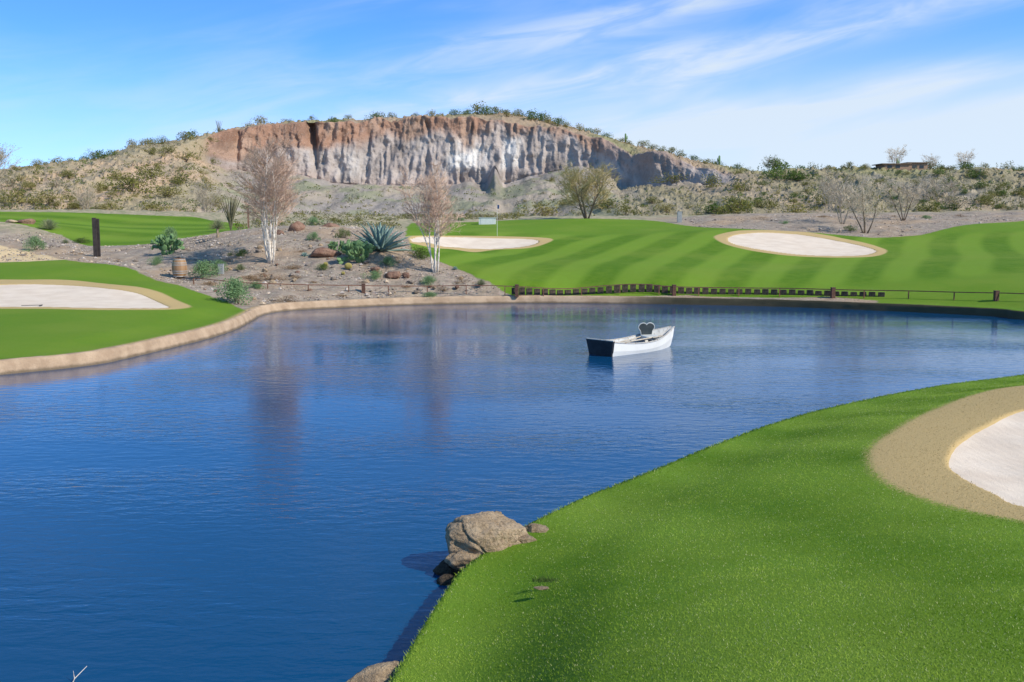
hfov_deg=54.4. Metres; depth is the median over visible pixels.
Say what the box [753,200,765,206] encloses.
desert shrub
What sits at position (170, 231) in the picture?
garden shrub
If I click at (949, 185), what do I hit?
bare tree
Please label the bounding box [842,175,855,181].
desert shrub
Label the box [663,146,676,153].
desert shrub
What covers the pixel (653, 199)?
desert shrub
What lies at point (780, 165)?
desert shrub
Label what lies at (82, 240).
garden shrub
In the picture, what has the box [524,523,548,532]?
stone
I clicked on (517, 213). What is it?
desert shrub
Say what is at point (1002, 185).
desert shrub
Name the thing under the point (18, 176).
desert shrub
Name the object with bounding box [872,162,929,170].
desert house
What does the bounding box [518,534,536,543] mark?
stone
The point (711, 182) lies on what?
desert shrub
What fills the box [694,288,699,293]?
timber stump
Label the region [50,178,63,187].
desert shrub
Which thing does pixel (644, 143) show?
desert shrub
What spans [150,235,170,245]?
prickly pear
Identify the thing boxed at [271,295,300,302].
dry shrub
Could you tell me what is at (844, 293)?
timber stump
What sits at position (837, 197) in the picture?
bare tree
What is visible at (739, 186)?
desert shrub
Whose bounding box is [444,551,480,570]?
boulder
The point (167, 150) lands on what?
desert shrub
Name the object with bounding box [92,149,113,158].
desert shrub
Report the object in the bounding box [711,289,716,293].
timber stump
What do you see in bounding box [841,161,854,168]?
desert shrub
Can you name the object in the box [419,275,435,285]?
garden shrub
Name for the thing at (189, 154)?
desert shrub
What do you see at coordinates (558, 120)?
desert shrub
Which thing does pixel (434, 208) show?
bare tree
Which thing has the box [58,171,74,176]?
desert shrub
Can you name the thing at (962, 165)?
desert shrub
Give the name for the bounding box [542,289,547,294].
timber stump
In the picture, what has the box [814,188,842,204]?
desert shrub
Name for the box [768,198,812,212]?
desert shrub
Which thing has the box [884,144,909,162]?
bare tree
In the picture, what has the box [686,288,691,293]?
timber stump
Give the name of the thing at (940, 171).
desert shrub
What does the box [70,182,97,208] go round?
desert shrub
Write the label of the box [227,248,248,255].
garden shrub
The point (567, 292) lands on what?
timber stump
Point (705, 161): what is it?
desert shrub
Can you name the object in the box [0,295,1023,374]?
pond kerb
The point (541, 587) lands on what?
stone
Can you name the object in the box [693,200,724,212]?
desert shrub
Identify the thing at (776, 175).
desert shrub
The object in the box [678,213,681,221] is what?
door
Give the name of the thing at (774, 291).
timber stump
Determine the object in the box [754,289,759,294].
timber stump
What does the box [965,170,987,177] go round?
desert shrub
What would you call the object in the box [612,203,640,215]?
desert shrub
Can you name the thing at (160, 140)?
desert shrub
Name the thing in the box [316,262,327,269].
garden shrub
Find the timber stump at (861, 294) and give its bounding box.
[859,292,866,296]
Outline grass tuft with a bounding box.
[529,575,559,582]
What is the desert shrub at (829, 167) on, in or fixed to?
on the hill
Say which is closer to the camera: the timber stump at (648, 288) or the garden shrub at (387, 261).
the timber stump at (648, 288)
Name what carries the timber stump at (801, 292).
on the ground at (968, 261)
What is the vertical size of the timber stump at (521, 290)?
0.346 m
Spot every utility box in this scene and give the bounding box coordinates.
[218,264,223,273]
[478,217,496,224]
[677,211,681,222]
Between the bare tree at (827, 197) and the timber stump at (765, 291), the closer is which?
the timber stump at (765, 291)
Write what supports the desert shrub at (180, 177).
on the hill
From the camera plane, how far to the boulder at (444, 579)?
9.80 m
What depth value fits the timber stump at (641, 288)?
45.87 m
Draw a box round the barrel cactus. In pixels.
[344,263,351,268]
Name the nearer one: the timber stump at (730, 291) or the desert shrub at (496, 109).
the timber stump at (730, 291)
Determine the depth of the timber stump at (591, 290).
46.14 m
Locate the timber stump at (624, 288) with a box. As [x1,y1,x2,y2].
[622,285,627,291]
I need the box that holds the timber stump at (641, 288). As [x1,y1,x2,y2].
[639,285,644,291]
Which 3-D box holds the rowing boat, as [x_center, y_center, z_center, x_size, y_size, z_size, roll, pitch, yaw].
[3.547,-0.041,28.160,3.276,0.842,1.123,-6,9,-44]
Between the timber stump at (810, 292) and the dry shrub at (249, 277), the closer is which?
the timber stump at (810, 292)
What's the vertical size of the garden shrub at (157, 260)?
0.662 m
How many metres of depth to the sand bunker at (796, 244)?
62.24 m
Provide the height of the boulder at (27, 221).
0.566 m
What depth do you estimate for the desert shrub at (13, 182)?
128.23 m
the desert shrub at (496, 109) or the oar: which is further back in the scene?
the desert shrub at (496, 109)
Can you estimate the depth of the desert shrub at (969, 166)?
154.37 m
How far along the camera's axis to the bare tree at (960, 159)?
164.63 m
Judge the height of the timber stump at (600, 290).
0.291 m
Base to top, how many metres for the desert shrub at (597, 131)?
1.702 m
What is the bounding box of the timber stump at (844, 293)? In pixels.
[841,291,847,295]
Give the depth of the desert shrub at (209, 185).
124.86 m
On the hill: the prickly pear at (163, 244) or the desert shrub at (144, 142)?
the desert shrub at (144, 142)
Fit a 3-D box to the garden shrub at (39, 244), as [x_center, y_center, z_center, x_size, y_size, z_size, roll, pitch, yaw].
[-27.470,-5.589,57.311,1.365,1.065,1.133,-4,7,-29]
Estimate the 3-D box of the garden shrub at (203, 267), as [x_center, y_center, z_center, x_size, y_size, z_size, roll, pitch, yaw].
[-14.684,-3.398,47.632,1.560,1.040,1.880,-4,8,-29]
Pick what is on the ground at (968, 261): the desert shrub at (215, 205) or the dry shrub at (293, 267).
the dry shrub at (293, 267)
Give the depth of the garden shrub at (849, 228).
71.55 m
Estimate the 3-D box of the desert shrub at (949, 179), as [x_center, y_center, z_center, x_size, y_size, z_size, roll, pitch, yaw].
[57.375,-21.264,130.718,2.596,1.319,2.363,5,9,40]
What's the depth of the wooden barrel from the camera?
47.96 m
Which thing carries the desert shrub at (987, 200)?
on the hill
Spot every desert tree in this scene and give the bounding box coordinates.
[0,143,23,196]
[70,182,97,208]
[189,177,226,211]
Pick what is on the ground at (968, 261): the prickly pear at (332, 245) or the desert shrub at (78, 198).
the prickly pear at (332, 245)
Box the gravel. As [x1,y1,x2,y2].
[0,213,1023,304]
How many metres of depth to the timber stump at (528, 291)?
45.73 m
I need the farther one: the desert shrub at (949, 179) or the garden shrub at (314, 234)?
the desert shrub at (949, 179)
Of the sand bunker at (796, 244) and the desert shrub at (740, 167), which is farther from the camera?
the desert shrub at (740, 167)
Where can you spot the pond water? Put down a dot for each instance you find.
(282, 497)
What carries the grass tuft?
on the ground at (968, 261)
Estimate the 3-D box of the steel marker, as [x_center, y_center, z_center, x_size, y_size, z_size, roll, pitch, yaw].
[-22.733,-5.632,54.449,0.340,2.200,0.160,0,7,0]
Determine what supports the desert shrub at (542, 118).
on the hill
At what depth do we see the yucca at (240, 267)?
48.72 m
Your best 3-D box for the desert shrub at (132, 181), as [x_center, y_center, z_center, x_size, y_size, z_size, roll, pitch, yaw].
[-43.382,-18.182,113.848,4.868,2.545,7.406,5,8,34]
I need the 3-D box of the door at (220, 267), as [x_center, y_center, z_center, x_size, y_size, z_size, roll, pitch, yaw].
[-14.079,-3.450,48.090,0.208,0.400,0.012,0,7,0]
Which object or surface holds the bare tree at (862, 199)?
on the ground at (968, 261)
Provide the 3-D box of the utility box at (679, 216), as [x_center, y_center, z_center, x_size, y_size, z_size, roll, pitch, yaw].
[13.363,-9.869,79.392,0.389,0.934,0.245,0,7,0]
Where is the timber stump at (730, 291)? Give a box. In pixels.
[728,289,733,293]
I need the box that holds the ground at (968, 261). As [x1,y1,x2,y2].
[0,209,1023,681]
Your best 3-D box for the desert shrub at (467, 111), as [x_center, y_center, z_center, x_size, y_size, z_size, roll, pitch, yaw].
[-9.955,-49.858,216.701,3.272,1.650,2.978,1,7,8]
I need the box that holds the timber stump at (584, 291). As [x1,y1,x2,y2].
[582,289,587,294]
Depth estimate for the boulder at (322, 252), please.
50.18 m
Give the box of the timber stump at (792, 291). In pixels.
[789,289,795,294]
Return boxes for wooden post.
[245,210,250,227]
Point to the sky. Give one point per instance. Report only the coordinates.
(835, 83)
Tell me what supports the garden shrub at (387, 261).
on the ground at (968, 261)
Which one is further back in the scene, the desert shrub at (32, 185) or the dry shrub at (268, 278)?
the desert shrub at (32, 185)
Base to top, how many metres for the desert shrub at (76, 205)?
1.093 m
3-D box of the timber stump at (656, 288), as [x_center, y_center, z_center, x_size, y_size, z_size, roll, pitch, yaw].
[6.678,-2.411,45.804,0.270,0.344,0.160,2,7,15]
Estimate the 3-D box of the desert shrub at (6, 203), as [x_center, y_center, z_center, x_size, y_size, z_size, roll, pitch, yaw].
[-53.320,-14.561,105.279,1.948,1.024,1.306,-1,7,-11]
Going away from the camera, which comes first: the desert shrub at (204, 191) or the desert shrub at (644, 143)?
the desert shrub at (204, 191)
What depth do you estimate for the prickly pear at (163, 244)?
53.78 m
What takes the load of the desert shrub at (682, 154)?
on the hill
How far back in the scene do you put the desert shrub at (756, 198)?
107.11 m
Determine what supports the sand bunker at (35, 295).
on the ground at (968, 261)
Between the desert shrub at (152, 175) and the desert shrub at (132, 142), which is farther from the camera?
the desert shrub at (132, 142)
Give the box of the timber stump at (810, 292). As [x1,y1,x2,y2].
[806,290,813,295]
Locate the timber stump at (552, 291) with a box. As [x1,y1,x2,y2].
[549,289,555,295]
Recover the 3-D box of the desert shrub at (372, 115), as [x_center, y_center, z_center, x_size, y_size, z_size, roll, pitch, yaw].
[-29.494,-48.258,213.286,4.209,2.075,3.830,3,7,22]
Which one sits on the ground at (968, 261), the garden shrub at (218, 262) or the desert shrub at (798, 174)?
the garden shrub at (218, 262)
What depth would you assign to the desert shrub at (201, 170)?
142.75 m
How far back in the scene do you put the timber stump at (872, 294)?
42.88 m
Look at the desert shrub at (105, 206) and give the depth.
102.43 m
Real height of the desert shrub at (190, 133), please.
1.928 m
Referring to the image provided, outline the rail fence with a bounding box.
[193,278,1023,300]
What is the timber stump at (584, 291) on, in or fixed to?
on the ground at (968, 261)
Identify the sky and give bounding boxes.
[0,0,1023,170]
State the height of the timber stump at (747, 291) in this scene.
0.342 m
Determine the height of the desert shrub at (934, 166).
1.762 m
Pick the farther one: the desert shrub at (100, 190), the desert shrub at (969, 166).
the desert shrub at (969, 166)
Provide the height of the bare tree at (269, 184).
6.648 m
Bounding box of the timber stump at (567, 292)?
[565,290,570,294]
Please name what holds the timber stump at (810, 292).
on the ground at (968, 261)
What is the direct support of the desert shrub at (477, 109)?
on the hill
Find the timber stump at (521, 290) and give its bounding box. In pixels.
[519,287,524,294]
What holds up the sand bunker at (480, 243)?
on the ground at (968, 261)
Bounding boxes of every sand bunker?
[0,284,167,308]
[411,237,537,248]
[728,233,875,255]
[949,411,1023,506]
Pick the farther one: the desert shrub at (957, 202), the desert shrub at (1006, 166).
the desert shrub at (1006, 166)
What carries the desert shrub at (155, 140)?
on the hill
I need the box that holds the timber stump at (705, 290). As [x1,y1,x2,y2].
[702,288,708,293]
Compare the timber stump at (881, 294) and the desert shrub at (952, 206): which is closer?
the timber stump at (881, 294)
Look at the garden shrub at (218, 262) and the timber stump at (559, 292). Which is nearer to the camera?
the timber stump at (559, 292)
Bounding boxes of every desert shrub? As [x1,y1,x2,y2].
[0,174,21,186]
[0,184,41,202]
[0,199,16,206]
[15,174,29,181]
[22,180,36,189]
[29,188,67,203]
[30,158,43,165]
[49,156,61,163]
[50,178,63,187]
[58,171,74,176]
[63,192,76,199]
[63,200,90,207]
[65,201,81,209]
[79,149,94,157]
[90,180,110,189]
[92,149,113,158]
[93,185,102,192]
[93,203,120,208]
[101,171,162,192]
[108,171,129,178]
[126,138,140,145]
[134,164,168,178]
[135,139,149,144]
[136,199,177,208]
[144,147,157,154]
[145,137,158,143]
[153,184,187,196]
[156,135,168,143]
[159,144,176,152]
[166,173,198,182]
[170,178,183,183]
[175,131,196,140]
[175,151,200,160]
[183,131,197,137]
[198,167,209,173]
[198,174,210,181]
[200,180,217,191]
[205,194,225,206]
[249,115,268,123]
[328,116,340,121]
[365,111,381,119]
[427,109,437,116]
[450,109,463,114]
[459,109,472,114]
[468,101,493,114]
[474,104,496,114]
[491,106,503,113]
[501,109,516,116]
[505,209,534,216]
[513,109,524,115]
[520,108,544,119]
[523,200,561,215]
[534,110,554,120]
[542,113,559,123]
[550,117,567,124]
[554,198,575,203]
[575,123,585,130]
[590,198,616,208]
[592,128,604,134]
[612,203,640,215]
[636,140,649,145]
[644,144,658,150]
[646,196,662,203]
[647,172,686,183]
[653,201,677,212]
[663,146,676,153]
[674,149,685,156]
[690,155,702,160]
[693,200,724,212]
[695,158,714,163]
[700,172,722,187]
[712,195,753,214]
[730,163,745,169]
[730,182,755,190]
[750,195,766,202]
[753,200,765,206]
[757,155,785,170]
[758,180,771,184]
[760,196,778,208]
[763,167,794,178]
[767,159,792,171]
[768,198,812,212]
[782,169,822,180]
[787,192,801,197]
[804,162,822,169]
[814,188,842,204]
[825,165,837,170]
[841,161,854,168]
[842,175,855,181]
[915,199,941,211]
[926,161,943,168]
[928,189,942,198]
[933,169,949,174]
[939,183,964,191]
[940,175,957,183]
[944,194,972,208]
[944,203,959,208]
[954,161,971,168]
[963,164,974,168]
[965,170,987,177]
[969,180,990,188]
[971,195,996,204]
[988,181,1012,189]
[994,188,1011,196]
[996,160,1019,170]
[1009,188,1023,194]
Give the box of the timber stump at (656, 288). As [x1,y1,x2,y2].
[654,286,658,291]
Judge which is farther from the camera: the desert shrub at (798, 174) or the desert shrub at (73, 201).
the desert shrub at (798, 174)
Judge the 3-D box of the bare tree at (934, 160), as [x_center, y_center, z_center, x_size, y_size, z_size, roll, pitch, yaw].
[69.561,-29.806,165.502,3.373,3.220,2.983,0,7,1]
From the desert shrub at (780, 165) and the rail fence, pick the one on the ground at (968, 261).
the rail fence
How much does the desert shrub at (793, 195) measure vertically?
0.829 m
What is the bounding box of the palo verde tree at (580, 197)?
[555,157,623,218]
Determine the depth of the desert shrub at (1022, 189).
118.23 m
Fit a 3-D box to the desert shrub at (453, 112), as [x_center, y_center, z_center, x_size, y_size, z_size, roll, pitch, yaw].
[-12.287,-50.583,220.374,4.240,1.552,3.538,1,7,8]
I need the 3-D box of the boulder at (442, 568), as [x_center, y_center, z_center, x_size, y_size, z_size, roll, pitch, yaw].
[-0.632,2.357,10.145,0.362,0.334,0.337,-3,7,-25]
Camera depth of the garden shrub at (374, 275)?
46.73 m
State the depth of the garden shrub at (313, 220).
67.33 m
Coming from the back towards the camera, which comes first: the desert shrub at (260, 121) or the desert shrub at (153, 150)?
the desert shrub at (260, 121)
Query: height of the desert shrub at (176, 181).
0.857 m
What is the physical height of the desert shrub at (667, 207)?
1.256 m
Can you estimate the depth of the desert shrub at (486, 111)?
217.31 m
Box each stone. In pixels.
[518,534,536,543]
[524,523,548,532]
[533,586,548,589]
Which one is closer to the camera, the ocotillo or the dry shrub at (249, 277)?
the dry shrub at (249, 277)
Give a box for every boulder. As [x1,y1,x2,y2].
[5,219,17,222]
[16,219,35,223]
[288,221,304,230]
[309,247,342,257]
[322,223,339,226]
[346,661,401,681]
[370,266,379,271]
[385,271,401,277]
[433,559,460,576]
[437,574,455,585]
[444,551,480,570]
[445,511,527,554]
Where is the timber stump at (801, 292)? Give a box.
[798,290,804,294]
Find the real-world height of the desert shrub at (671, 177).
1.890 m
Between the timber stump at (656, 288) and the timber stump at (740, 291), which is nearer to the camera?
the timber stump at (740, 291)
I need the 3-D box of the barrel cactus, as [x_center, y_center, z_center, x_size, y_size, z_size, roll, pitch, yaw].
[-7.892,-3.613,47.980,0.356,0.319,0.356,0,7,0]
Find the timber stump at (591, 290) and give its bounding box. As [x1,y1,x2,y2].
[589,288,594,293]
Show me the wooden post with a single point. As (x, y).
(248, 219)
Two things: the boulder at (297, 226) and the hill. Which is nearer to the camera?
the boulder at (297, 226)
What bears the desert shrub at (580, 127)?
on the hill
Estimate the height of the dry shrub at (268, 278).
0.355 m
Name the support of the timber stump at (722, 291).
on the ground at (968, 261)
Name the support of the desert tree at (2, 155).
on the ground at (968, 261)
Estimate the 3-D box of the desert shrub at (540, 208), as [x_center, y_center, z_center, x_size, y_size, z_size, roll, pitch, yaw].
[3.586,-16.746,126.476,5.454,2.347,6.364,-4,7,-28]
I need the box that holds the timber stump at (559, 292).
[557,290,562,294]
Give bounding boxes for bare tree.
[226,131,307,263]
[391,156,465,272]
[761,154,779,169]
[817,177,847,212]
[818,168,871,223]
[825,171,893,232]
[876,173,929,220]
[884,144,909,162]
[911,170,968,202]
[921,154,940,169]
[954,148,975,165]
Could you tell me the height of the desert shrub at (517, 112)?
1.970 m
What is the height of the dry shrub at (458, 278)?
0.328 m
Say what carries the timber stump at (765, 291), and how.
on the ground at (968, 261)
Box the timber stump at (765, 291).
[762,289,768,294]
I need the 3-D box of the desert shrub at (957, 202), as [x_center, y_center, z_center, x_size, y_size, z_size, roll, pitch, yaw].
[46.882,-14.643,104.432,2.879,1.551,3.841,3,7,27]
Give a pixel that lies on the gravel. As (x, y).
(386, 281)
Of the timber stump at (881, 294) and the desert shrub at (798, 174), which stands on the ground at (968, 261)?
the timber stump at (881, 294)
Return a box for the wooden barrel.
[172,258,186,276]
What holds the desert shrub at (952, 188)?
on the hill
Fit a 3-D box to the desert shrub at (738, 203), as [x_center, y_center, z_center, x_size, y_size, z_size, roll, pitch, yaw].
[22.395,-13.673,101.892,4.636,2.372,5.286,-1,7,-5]
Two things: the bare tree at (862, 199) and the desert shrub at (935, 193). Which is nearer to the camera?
the bare tree at (862, 199)
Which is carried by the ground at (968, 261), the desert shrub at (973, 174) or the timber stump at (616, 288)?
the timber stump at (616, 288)
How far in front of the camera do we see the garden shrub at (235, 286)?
40.35 m
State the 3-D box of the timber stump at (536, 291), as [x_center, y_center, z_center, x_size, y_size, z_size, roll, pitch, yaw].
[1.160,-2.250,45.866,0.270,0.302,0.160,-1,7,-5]
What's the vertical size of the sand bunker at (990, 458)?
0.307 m
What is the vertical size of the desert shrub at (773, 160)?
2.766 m
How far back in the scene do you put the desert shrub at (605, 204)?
114.20 m
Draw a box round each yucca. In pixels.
[37,218,58,229]
[208,218,226,237]
[235,264,244,269]
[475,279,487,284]
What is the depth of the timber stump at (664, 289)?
45.66 m
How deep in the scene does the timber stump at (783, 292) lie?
44.41 m
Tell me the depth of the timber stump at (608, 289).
46.11 m
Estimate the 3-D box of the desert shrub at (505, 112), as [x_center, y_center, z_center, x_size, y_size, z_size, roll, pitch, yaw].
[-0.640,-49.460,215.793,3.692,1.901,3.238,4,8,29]
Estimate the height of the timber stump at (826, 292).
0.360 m
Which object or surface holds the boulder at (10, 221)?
on the ground at (968, 261)
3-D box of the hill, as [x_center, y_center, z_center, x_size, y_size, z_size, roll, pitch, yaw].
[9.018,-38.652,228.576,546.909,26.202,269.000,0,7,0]
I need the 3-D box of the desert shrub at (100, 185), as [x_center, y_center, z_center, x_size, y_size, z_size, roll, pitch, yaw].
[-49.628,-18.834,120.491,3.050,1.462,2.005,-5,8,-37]
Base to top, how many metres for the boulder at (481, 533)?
0.511 m
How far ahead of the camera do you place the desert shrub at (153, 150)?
155.75 m
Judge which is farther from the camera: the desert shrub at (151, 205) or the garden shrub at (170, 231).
the desert shrub at (151, 205)
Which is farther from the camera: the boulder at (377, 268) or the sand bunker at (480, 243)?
the sand bunker at (480, 243)
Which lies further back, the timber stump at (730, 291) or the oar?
the timber stump at (730, 291)
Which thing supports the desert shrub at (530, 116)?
on the hill
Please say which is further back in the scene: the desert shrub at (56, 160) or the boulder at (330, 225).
the desert shrub at (56, 160)
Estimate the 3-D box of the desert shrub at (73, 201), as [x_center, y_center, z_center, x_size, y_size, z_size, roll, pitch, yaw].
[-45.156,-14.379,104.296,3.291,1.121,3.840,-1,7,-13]
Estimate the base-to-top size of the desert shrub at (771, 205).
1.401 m
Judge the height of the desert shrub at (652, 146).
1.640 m
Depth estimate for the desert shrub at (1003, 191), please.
116.60 m
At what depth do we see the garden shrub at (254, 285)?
44.28 m
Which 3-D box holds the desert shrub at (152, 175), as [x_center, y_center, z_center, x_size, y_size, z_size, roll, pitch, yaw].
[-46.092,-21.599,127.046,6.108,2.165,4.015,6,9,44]
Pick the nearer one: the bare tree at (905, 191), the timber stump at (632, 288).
the timber stump at (632, 288)
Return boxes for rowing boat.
[586,322,674,356]
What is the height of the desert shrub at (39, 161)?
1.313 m
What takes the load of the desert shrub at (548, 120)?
on the hill
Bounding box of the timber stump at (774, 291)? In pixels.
[771,289,777,294]
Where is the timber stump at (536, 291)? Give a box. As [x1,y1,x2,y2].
[534,289,539,294]
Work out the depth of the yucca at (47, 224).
66.94 m
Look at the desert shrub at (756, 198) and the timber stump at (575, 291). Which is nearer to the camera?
the timber stump at (575, 291)
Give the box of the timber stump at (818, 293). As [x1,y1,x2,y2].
[815,291,821,295]
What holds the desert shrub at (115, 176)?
on the hill
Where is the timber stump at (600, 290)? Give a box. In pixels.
[598,287,603,293]
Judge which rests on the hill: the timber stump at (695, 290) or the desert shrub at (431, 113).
the desert shrub at (431, 113)
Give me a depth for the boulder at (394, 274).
47.01 m
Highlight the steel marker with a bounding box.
[92,218,100,256]
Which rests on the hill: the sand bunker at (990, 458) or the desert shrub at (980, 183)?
the desert shrub at (980, 183)
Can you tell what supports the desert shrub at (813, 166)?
on the hill
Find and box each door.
[218,265,222,273]
[481,219,493,224]
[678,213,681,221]
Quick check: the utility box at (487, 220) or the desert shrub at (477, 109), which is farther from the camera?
the desert shrub at (477, 109)
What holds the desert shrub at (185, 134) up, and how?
on the hill
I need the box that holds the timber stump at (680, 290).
[678,287,683,293]
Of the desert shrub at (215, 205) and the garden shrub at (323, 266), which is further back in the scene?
the desert shrub at (215, 205)
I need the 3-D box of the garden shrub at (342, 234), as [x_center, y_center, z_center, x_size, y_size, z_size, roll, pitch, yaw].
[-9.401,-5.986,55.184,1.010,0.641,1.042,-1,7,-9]
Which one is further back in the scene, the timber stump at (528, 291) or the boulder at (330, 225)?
the boulder at (330, 225)
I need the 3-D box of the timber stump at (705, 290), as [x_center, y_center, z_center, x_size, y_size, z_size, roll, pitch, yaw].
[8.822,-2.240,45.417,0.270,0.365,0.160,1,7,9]
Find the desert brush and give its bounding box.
[0,113,1023,229]
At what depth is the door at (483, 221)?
79.01 m
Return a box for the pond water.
[0,303,1023,681]
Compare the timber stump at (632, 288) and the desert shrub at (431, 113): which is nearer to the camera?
the timber stump at (632, 288)
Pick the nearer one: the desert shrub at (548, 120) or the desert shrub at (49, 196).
the desert shrub at (49, 196)
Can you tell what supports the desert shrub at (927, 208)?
on the hill
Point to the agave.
(381, 240)
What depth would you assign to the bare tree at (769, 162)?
167.51 m
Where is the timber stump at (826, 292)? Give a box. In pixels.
[824,290,829,295]
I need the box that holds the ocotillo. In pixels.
[218,197,240,230]
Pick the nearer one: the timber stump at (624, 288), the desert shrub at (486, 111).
the timber stump at (624, 288)
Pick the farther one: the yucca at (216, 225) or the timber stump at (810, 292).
the yucca at (216, 225)
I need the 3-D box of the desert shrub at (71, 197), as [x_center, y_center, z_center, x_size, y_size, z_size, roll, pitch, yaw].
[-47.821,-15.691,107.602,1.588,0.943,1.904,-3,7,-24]
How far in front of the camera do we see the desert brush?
113.15 m
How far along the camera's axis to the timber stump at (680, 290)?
45.53 m
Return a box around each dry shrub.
[198,280,216,285]
[238,275,256,279]
[250,273,289,279]
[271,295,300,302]
[282,264,300,269]
[455,277,471,282]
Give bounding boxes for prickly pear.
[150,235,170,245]
[151,233,184,254]
[328,240,343,251]
[337,240,375,263]
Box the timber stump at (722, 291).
[719,289,725,293]
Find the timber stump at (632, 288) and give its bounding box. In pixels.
[630,285,635,291]
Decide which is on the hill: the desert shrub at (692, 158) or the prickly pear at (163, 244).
the desert shrub at (692, 158)
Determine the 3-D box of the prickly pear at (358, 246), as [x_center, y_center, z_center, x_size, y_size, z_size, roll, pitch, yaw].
[-7.585,-4.366,48.838,1.337,1.202,1.774,6,9,43]
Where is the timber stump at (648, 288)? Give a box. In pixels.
[646,284,652,291]
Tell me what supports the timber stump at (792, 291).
on the ground at (968, 261)
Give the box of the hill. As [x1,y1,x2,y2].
[0,111,1023,215]
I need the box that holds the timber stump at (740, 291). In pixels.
[736,289,742,294]
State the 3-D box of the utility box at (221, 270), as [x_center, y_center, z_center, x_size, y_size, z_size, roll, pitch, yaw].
[-14.079,-3.471,48.169,0.281,0.524,0.177,0,7,0]
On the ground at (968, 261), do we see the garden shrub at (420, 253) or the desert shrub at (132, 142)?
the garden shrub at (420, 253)
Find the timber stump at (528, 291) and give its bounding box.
[526,288,531,294]
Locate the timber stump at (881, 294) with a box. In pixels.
[878,292,884,296]
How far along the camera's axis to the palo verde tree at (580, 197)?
84.30 m
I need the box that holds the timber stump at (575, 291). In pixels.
[573,289,578,294]
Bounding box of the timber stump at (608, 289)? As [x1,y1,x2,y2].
[606,286,611,292]
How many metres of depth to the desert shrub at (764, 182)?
143.59 m
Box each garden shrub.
[22,235,46,251]
[73,237,91,242]
[147,255,162,265]
[161,226,179,240]
[187,259,223,279]
[210,259,227,273]
[213,276,253,305]
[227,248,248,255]
[248,281,263,288]
[306,216,326,225]
[306,232,320,240]
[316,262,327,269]
[334,228,350,237]
[360,269,381,278]
[380,256,396,266]
[406,246,429,259]
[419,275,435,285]
[421,292,436,297]
[843,225,857,230]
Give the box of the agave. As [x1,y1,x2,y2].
[350,222,414,251]
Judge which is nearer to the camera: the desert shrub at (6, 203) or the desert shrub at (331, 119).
the desert shrub at (6, 203)
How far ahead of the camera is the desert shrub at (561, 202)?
129.12 m
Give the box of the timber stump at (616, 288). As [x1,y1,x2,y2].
[614,285,619,292]
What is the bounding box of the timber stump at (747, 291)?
[745,289,750,294]
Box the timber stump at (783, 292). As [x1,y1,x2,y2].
[780,290,786,294]
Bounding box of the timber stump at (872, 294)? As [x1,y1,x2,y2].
[868,292,875,296]
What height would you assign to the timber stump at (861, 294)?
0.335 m
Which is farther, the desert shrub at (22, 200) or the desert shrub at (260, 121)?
the desert shrub at (260, 121)
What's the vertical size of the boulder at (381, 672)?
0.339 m
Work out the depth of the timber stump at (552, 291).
45.92 m
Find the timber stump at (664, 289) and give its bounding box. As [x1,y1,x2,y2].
[662,286,667,292]
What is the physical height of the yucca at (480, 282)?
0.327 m
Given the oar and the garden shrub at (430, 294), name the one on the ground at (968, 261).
the garden shrub at (430, 294)
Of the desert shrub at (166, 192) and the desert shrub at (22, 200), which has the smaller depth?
the desert shrub at (22, 200)
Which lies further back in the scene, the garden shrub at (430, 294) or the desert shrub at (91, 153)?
the desert shrub at (91, 153)
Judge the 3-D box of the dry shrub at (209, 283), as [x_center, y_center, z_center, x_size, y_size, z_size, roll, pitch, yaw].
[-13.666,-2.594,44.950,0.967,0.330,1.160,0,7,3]
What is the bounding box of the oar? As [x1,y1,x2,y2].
[626,335,662,342]
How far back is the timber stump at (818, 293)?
43.79 m

